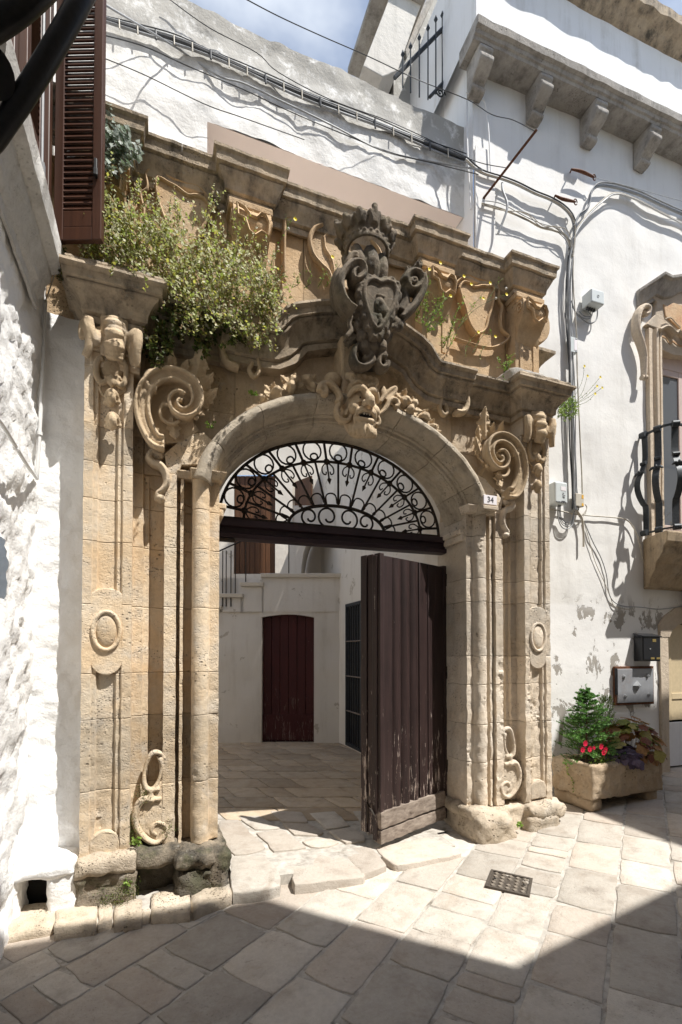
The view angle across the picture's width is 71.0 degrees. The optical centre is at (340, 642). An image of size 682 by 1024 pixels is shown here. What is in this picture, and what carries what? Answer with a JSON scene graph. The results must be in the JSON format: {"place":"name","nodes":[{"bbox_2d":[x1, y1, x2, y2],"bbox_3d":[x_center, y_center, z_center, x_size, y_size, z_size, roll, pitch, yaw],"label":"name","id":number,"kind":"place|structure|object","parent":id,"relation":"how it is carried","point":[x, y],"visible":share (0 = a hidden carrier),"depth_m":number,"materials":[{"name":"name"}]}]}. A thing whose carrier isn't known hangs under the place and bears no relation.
{"place":"outdoors","nodes":[
{"label":"outdoors","id":0,"kind":"place"},
{"bbox_2d":[217,742,460,903],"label":"courtyard floor","id":1,"kind":"structure","parent":0,"point":[278,799],"depth_m":4.61,"materials":[{"name":"stone"}]},
{"bbox_2d":[0,745,681,1023],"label":"street pavement","id":2,"kind":"structure","parent":0,"point":[589,931],"depth_m":2.73,"materials":[{"name":"stone"}]},
{"bbox_2d":[0,311,84,943],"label":"corner wall","id":3,"kind":"structure","parent":2,"relation":"on","point":[45,867],"depth_m":3.31,"materials":[{"name":"white paint"}]},
{"bbox_2d":[0,0,106,959],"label":"house","id":4,"kind":"structure","parent":2,"relation":"on","point":[36,231],"depth_m":2.94,"materials":[{"name":"white paint"}]},
{"bbox_2d":[0,418,37,479],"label":"conduit pipe","id":5,"kind":"object","parent":4,"relation":"attached to","point":[16,447],"visible":1,"depth_m":2.57,"materials":[{"name":"white plastic"}]},
{"bbox_2d":[11,4,53,202],"bbox_3d":[-1.821,-3.643,2.740,0.180,2.100,0.665,0,-1,-21],"label":"window frame","id":6,"kind":"structure","parent":4,"relation":"in","point":[48,93],"depth_m":2.99,"materials":[{"name":"brown wood"}]},
{"bbox_2d":[35,299,46,479],"bbox_3d":[-2.046,-1.723,3.255,0.067,1.240,0.038,0,-1,1],"label":"drain pipe","id":7,"kind":"object","parent":4,"relation":"attached to","point":[39,434],"visible":0.86,"depth_m":3.25,"materials":[{"name":"white plastic"}]},
{"bbox_2d":[44,275,54,302],"bbox_3d":[-1.958,-2.422,3.242,0.141,0.205,0.021,-1,-1,27],"label":"cable","id":8,"kind":"object","parent":7,"relation":"attached to","point":[49,289],"visible":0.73,"depth_m":3.25,"materials":[{"name":"black plastic"}]},
{"bbox_2d":[0,0,95,153],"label":"lamp bracket","id":9,"kind":"object","parent":4,"relation":"attached to","point":[21,95],"visible":1,"depth_m":1.38,"materials":[{"name":"black metal"}]},
{"bbox_2d":[84,0,464,753],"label":"courtyard house","id":10,"kind":"structure","parent":2,"relation":"on","point":[290,644],"depth_m":5.37,"materials":[{"name":"paint"}]},
{"bbox_2d":[106,59,304,139],"bbox_3d":[-1.191,-4.912,4.346,1.778,0.062,0.029,0,-1,-21],"label":"overhead cable","id":11,"kind":"object","parent":10,"relation":"attached to","point":[201,102],"visible":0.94,"depth_m":4.32,"materials":[{"name":"grey rubber"}]},
{"bbox_2d":[234,476,274,573],"bbox_3d":[-1.768,-2.326,9.886,0.942,2.239,0.070,0,-1,0],"label":"landing door","id":12,"kind":"structure","parent":10,"relation":"in","point":[260,557],"depth_m":9.84,"materials":[{"name":"brown wood"}]},
{"bbox_2d":[106,15,466,163],"bbox_3d":[-0.398,-5.391,4.704,3.872,0.270,0.049,0,-1,-21],"label":"cable bundle","id":13,"kind":"object","parent":10,"relation":"attached to","point":[290,89],"visible":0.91,"depth_m":4.65,"materials":[{"name":"beige plastic"}]},
{"bbox_2d":[262,615,313,741],"bbox_3d":[-0.967,0.650,8.858,0.991,2.371,0.100,0,-1,0],"label":"court door","id":14,"kind":"structure","parent":10,"relation":"in","point":[288,640],"depth_m":8.83,"materials":[{"name":"red wood"}]},
{"bbox_2d":[106,35,478,174],"bbox_3d":[-0.302,-5.158,4.690,3.676,0.228,0.250,0,-1,-18],"label":"overhead cable","id":15,"kind":"object","parent":10,"relation":"attached to","point":[275,104],"visible":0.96,"depth_m":4.58,"materials":[{"name":"grey rubber"}]},
{"bbox_2d":[106,4,482,170],"bbox_3d":[-0.264,-5.025,4.597,3.696,0.730,0.632,1,-1,-26],"label":"overhead cable","id":16,"kind":"object","parent":10,"relation":"attached to","point":[225,78],"visible":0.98,"depth_m":4.61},
{"bbox_2d":[170,0,505,167],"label":"overhead cable","id":17,"kind":"object","parent":10,"relation":"attached to","point":[317,93],"visible":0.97,"depth_m":4.73,"materials":[{"name":"black rubber"}]},
{"bbox_2d":[46,81,576,941],"bbox_3d":[0.058,-0.954,4.013,4.752,5.734,1.017,0,-1,-21],"label":"stone portal","id":18,"kind":"object","parent":2,"relation":"on","point":[460,433],"visible":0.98,"depth_m":3.70,"materials":[{"name":"beige stone"}]},
{"bbox_2d":[54,247,67,282],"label":"corner fern","id":19,"kind":"object","parent":18,"relation":"on","point":[59,276],"visible":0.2,"depth_m":3.16,"materials":[{"name":"green plant"}]},
{"bbox_2d":[105,103,143,179],"bbox_3d":[-1.554,-3.544,3.391,0.332,0.620,0.233,0,-1,-8],"label":"round leaf plant","id":20,"kind":"object","parent":18,"relation":"on","point":[122,156],"visible":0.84,"depth_m":3.35,"materials":[{"name":"green plant"}]},
{"bbox_2d":[93,786,176,907],"bbox_3d":[-1.396,1.391,3.291,0.535,0.864,0.250,0,-1,-21],"label":"moss","id":21,"kind":"object","parent":18,"relation":"attached to","point":[143,794],"visible":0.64,"depth_m":3.20,"materials":[{"name":"green plant"}]},
{"bbox_2d":[129,835,141,845],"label":"wall tuft","id":22,"kind":"object","parent":18,"relation":"attached to","point":[137,842],"visible":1,"depth_m":3.24,"materials":[{"name":"green plant"}]},
{"bbox_2d":[74,151,296,352],"bbox_3d":[-1.139,-2.758,3.447,1.639,1.441,0.839,0,-1,-21],"label":"trailing shrub","id":23,"kind":"object","parent":18,"relation":"hanging from","point":[127,254],"visible":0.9,"depth_m":3.36,"materials":[{"name":"green plant"}]},
{"bbox_2d":[141,285,248,368],"bbox_3d":[-1.050,-2.255,3.502,0.791,0.755,0.326,0,-1,-21],"label":"hanging vine","id":24,"kind":"object","parent":18,"relation":"hanging from","point":[166,345],"visible":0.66,"depth_m":3.40,"materials":[{"name":"green plant"}]},
{"bbox_2d":[205,421,215,428],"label":"wall tuft","id":25,"kind":"object","parent":18,"relation":"attached to","point":[211,426],"visible":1,"depth_m":3.52,"materials":[{"name":"green plant"}]},
{"bbox_2d":[248,389,257,396],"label":"wall tuft","id":26,"kind":"object","parent":18,"relation":"attached to","point":[252,394],"visible":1,"depth_m":3.69,"materials":[{"name":"green plant"}]},
{"bbox_2d":[243,262,289,338],"bbox_3d":[-0.554,-2.512,3.522,0.304,0.586,0.336,0,-1,11],"label":"hanging vine","id":27,"kind":"object","parent":18,"relation":"hanging from","point":[282,297],"visible":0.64,"depth_m":3.49,"materials":[{"name":"green plant"}]},
{"bbox_2d":[249,214,339,294],"bbox_3d":[-0.354,-3.004,3.799,0.760,0.785,0.248,0,-1,-21],"label":"dry weed","id":28,"kind":"object","parent":18,"relation":"on","point":[288,229],"visible":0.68,"depth_m":3.76,"materials":[{"name":"green plant"}]},
{"bbox_2d":[219,440,446,554],"bbox_3d":[-0.011,-1.323,4.331,2.190,0.977,0.115,0,-1,-21],"label":"fanlight grille","id":29,"kind":"object","parent":18,"relation":"attached to","point":[256,530],"visible":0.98,"depth_m":4.26,"materials":[{"name":"black metal"}]},
{"bbox_2d":[361,553,447,844],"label":"carriage gate","id":30,"kind":"structure","parent":18,"relation":"attached to","point":[404,763],"depth_m":4.22,"materials":[{"name":"brown wood"}]},
{"bbox_2d":[415,261,490,347],"bbox_3d":[1.044,-3.027,4.312,0.883,0.794,0.221,1,-1,-25],"label":"flowering weed","id":31,"kind":"object","parent":18,"relation":"attached to","point":[440,312],"visible":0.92,"depth_m":4.24,"materials":[{"name":"green plant"}]},
{"bbox_2d":[459,276,507,358],"bbox_3d":[1.309,-3.060,4.446,0.587,0.901,0.227,0,-1,-21],"label":"flowering weed","id":32,"kind":"object","parent":18,"relation":"on","point":[495,336],"visible":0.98,"depth_m":4.49,"materials":[{"name":"green plant"}]},
{"bbox_2d":[497,353,515,379],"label":"corner weed","id":33,"kind":"object","parent":18,"relation":"on","point":[507,364],"visible":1,"depth_m":4.34,"materials":[{"name":"green plant"}]},
{"bbox_2d":[557,365,602,421],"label":"flowering weed","id":34,"kind":"object","parent":18,"relation":"attached to","point":[566,406],"visible":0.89,"depth_m":5.04,"materials":[{"name":"green plant"}]},
{"bbox_2d":[230,833,454,884],"bbox_3d":[0.056,1.789,3.898,1.866,0.126,0.391,0,-1,-21],"label":"threshold mortar","id":35,"kind":"object","parent":2,"relation":"on","point":[281,864],"visible":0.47,"depth_m":3.89,"materials":[{"name":"beige concrete"}]},
{"bbox_2d":[485,869,532,897],"bbox_3d":[1.212,1.742,3.447,0.316,0.050,0.287,-1,-1,30],"label":"drain cover","id":36,"kind":"object","parent":2,"relation":"on","point":[511,883],"visible":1,"depth_m":3.44,"materials":[{"name":"metal"}]},
{"bbox_2d":[410,0,681,791],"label":"house","id":37,"kind":"structure","parent":2,"relation":"on","point":[592,87],"depth_m":5.70,"materials":[{"name":"paint"}]},
{"bbox_2d":[393,11,445,99],"bbox_3d":[0.922,-6.875,5.610,0.615,1.178,0.195,0,-1,-21],"label":"terrace railing","id":38,"kind":"object","parent":37,"relation":"on","point":[418,53],"visible":0.95,"depth_m":5.59,"materials":[{"name":"black metal"}]},
{"bbox_2d":[389,0,473,161],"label":"terrace house","id":39,"kind":"structure","parent":37,"relation":"on","point":[399,92],"depth_m":6.42,"materials":[{"name":"paint"}]},
{"bbox_2d":[348,0,424,93],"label":"chimney","id":40,"kind":"object","parent":39,"relation":"on","point":[386,30],"visible":0.71,"depth_m":6.00,"materials":[{"name":"grey paint"}]},
{"bbox_2d":[466,100,471,209],"bbox_3d":[1.402,-5.354,5.254,0.062,1.197,0.021,0,-1,-21],"label":"conduit pipe","id":41,"kind":"object","parent":37,"relation":"attached to","point":[468,153],"visible":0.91,"depth_m":5.24,"materials":[{"name":"white plastic"}]},
{"bbox_2d":[466,92,490,171],"bbox_3d":[1.506,-5.569,5.223,0.308,0.818,0.019,0,-1,-17],"label":"conduit pipe","id":42,"kind":"object","parent":37,"relation":"attached to","point":[483,100],"visible":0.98,"depth_m":5.25,"materials":[{"name":"white plastic"}]},
{"bbox_2d":[497,182,508,234],"bbox_3d":[1.767,-4.783,5.260,0.124,0.662,0.125,0,-1,7],"label":"conduit pipe","id":43,"kind":"object","parent":37,"relation":"attached to","point":[507,206],"visible":1,"depth_m":5.20,"materials":[{"name":"white plastic"}]},
{"bbox_2d":[483,129,537,198],"bbox_3d":[1.775,-5.063,5.088,0.611,0.419,0.032,-1,-2,39],"label":"iron rod","id":44,"kind":"object","parent":37,"relation":"attached to","point":[511,162],"visible":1,"depth_m":5.06,"materials":[{"name":"brown metal"}]},
{"bbox_2d":[247,0,533,130],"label":"overhead cable","id":45,"kind":"object","parent":44,"relation":"attached to","point":[382,62],"visible":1,"depth_m":4.66,"materials":[{"name":"black rubber"}]},
{"bbox_2d":[465,157,576,256],"bbox_3d":[2.055,-4.880,5.383,1.492,0.747,0.059,0,-1,-18],"label":"cable bundle","id":46,"kind":"object","parent":37,"relation":"attached to","point":[471,163],"visible":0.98,"depth_m":5.42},
{"bbox_2d":[481,200,572,258],"bbox_3d":[2.116,-4.664,5.393,1.224,0.349,0.044,0,-1,-19],"label":"cable bundle","id":47,"kind":"object","parent":37,"relation":"attached to","point":[561,233],"visible":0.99,"depth_m":5.41,"materials":[{"name":"grey plastic"}]},
{"bbox_2d":[549,481,566,506],"bbox_3d":[2.447,-1.683,5.420,0.183,0.245,0.145,0,-1,-21],"label":"junction box","id":48,"kind":"object","parent":37,"relation":"attached to","point":[557,493],"visible":0.8,"depth_m":5.36,"materials":[{"name":"grey plastic"}]},
{"bbox_2d":[557,504,586,529],"bbox_3d":[2.660,-1.462,5.504,0.475,0.323,0.063,0,-1,-21],"label":"cable loop","id":49,"kind":"object","parent":48,"relation":"hanging from","point":[559,513],"visible":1,"depth_m":5.49,"materials":[{"name":"white plastic"}]},
{"bbox_2d":[576,511,584,546],"bbox_3d":[2.784,-1.327,5.559,0.108,0.415,0.024,0,-1,-19],"label":"cable tassel","id":50,"kind":"object","parent":49,"relation":"hanging from","point":[583,534],"visible":1,"depth_m":5.56,"materials":[{"name":"beige plastic"}]},
{"bbox_2d":[554,194,577,204],"bbox_3d":[2.600,-5.159,5.584,0.333,0.084,0.107,0,-1,-21],"label":"wall hook","id":51,"kind":"object","parent":37,"relation":"attached to","point":[564,199],"depth_m":5.54,"materials":[{"name":"brown metal"}]},
{"bbox_2d":[565,247,578,509],"bbox_3d":[2.681,-3.076,5.552,0.162,3.077,0.047,0,-1,-21],"label":"cable bundle","id":52,"kind":"object","parent":37,"relation":"attached to","point":[571,380],"visible":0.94,"depth_m":5.54,"materials":[{"name":"white plastic"}]},
{"bbox_2d":[567,337,576,354],"bbox_3d":[2.700,-3.462,5.584,0.101,0.179,0.064,0,-1,-21],"label":"junction box","id":53,"kind":"object","parent":37,"relation":"attached to","point":[573,344],"visible":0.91,"depth_m":5.56,"materials":[{"name":"grey plastic"}]},
{"bbox_2d":[572,257,582,493],"bbox_3d":[2.764,-3.159,5.591,0.116,2.865,0.016,0,-1,-19],"label":"cable conduit","id":54,"kind":"object","parent":37,"relation":"attached to","point":[577,381],"visible":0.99,"depth_m":5.58,"materials":[{"name":"grey plastic"}]},
{"bbox_2d":[575,493,583,507],"bbox_3d":[2.751,-1.652,5.558,0.121,0.150,0.074,0,-1,-21],"label":"junction box","id":55,"kind":"object","parent":37,"relation":"attached to","point":[579,500],"visible":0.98,"depth_m":5.53,"materials":[{"name":"beige plastic"}]},
{"bbox_2d":[570,168,595,180],"bbox_3d":[2.855,-5.546,5.670,0.378,0.090,0.100,0,-1,-15],"label":"wall hook","id":56,"kind":"object","parent":37,"relation":"attached to","point":[583,172],"depth_m":5.64,"materials":[{"name":"brown metal"}]},
{"bbox_2d":[595,177,680,200],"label":"overhead cable","id":57,"kind":"object","parent":56,"relation":"attached to","point":[636,188],"visible":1,"depth_m":5.90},
{"bbox_2d":[582,288,603,312],"bbox_3d":[2.970,-4.019,5.640,0.197,0.189,0.155,0,-1,-21],"label":"junction box","id":58,"kind":"object","parent":37,"relation":"attached to","point":[593,300],"visible":1,"depth_m":5.59,"materials":[{"name":"grey plastic"}]},
{"bbox_2d":[571,300,597,323],"bbox_3d":[2.875,-3.899,5.644,0.404,0.248,0.016,0,-1,-19],"label":"cable loop","id":59,"kind":"object","parent":58,"relation":"hanging from","point":[578,313],"visible":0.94,"depth_m":5.64,"materials":[{"name":"white plastic"}]},
{"bbox_2d":[549,509,643,560],"bbox_3d":[3.022,-1.269,5.659,1.482,0.508,0.014,0,-1,-19],"label":"cable","id":60,"kind":"object","parent":37,"relation":"attached to","point":[608,517],"visible":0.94,"depth_m":5.75,"materials":[{"name":"grey plastic"}]},
{"bbox_2d":[584,523,628,609],"bbox_3d":[3.173,-0.920,5.713,0.695,1.028,0.008,0,-1,-19],"label":"cable","id":61,"kind":"object","parent":37,"relation":"attached to","point":[599,571],"visible":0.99,"depth_m":5.67,"materials":[{"name":"grey plastic"}]},
{"bbox_2d":[572,182,681,237],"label":"cable bundle","id":62,"kind":"object","parent":37,"relation":"attached to","point":[584,211],"visible":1,"depth_m":5.88,"materials":[{"name":"white plastic"}]},
{"bbox_2d":[613,666,653,705],"bbox_3d":[3.562,0.516,5.788,0.626,0.466,0.081,0,-1,-19],"label":"steel hatch","id":63,"kind":"object","parent":37,"relation":"attached to","point":[633,685],"visible":1,"depth_m":5.77,"materials":[{"name":"grey metal"}]},
{"bbox_2d":[585,523,681,609],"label":"cable","id":64,"kind":"object","parent":37,"relation":"attached to","point":[607,580],"visible":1,"depth_m":5.71,"materials":[{"name":"grey plastic"}]},
{"bbox_2d":[633,633,661,660],"bbox_3d":[3.729,0.052,5.818,0.316,0.339,0.133,0,-1,-19],"label":"letter box","id":65,"kind":"object","parent":37,"relation":"attached to","point":[646,647],"visible":1,"depth_m":5.76,"materials":[{"name":"black metal"}]},
{"bbox_2d":[634,420,681,536],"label":"balcony railing","id":66,"kind":"object","parent":37,"relation":"on","point":[677,462],"visible":1,"depth_m":5.68,"materials":[{"name":"black metal"}]},
{"bbox_2d":[662,369,681,531],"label":"french door","id":67,"kind":"structure","parent":37,"relation":"in","point":[672,381],"depth_m":6.24,"materials":[{"name":"paint"}]},
{"bbox_2d":[668,625,681,719],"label":"ground door","id":68,"kind":"structure","parent":37,"relation":"in","point":[675,639],"depth_m":6.22,"materials":[{"name":"beige paint"}]},
{"bbox_2d":[551,752,662,810],"bbox_3d":[2.841,1.446,5.111,1.045,0.488,0.554,0,-1,-21],"label":"stone trough","id":69,"kind":"object","parent":2,"relation":"on","point":[595,783],"visible":0.84,"depth_m":4.87,"materials":[{"name":"stone"}]},
{"bbox_2d":[565,758,573,792],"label":"ivy sprig","id":70,"kind":"object","parent":69,"relation":"hanging from","point":[569,775],"visible":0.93,"depth_m":4.92,"materials":[{"name":"green plant"}]},
{"bbox_2d":[553,684,625,764],"bbox_3d":[2.557,0.844,5.034,0.744,0.842,0.716,0,-1,-21],"label":"spruce sapling","id":71,"kind":"object","parent":69,"relation":"on","point":[578,722],"visible":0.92,"depth_m":4.97,"materials":[{"name":"green plant"}]},
{"bbox_2d":[581,741,618,763],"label":"red flowers","id":72,"kind":"object","parent":69,"relation":"in","point":[589,748],"visible":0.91,"depth_m":4.79,"materials":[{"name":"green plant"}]},
{"bbox_2d":[593,694,619,750],"bbox_3d":[2.897,0.887,5.239,0.303,0.661,0.331,-1,-2,37],"label":"dwarf cypress","id":73,"kind":"object","parent":69,"relation":"in","point":[603,698],"visible":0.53,"depth_m":5.22,"materials":[{"name":"green plant"}]},
{"bbox_2d":[605,743,644,770],"bbox_3d":[2.938,1.179,4.977,0.356,0.272,0.357,0,-1,18],"label":"heuchera","id":74,"kind":"object","parent":69,"relation":"in","point":[630,758],"visible":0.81,"depth_m":4.85,"materials":[{"name":"purple plant"}]},
{"bbox_2d":[595,716,666,765],"bbox_3d":[3.119,1.072,5.187,0.764,0.553,0.674,0,-1,-21],"label":"heuchera","id":75,"kind":"object","parent":69,"relation":"in","point":[648,741],"visible":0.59,"depth_m":5.02,"materials":[{"name":"orange plant"}]},
{"bbox_2d":[188,0,681,475],"label":"sky","id":76,"kind":"structure","parent":0,"point":[340,21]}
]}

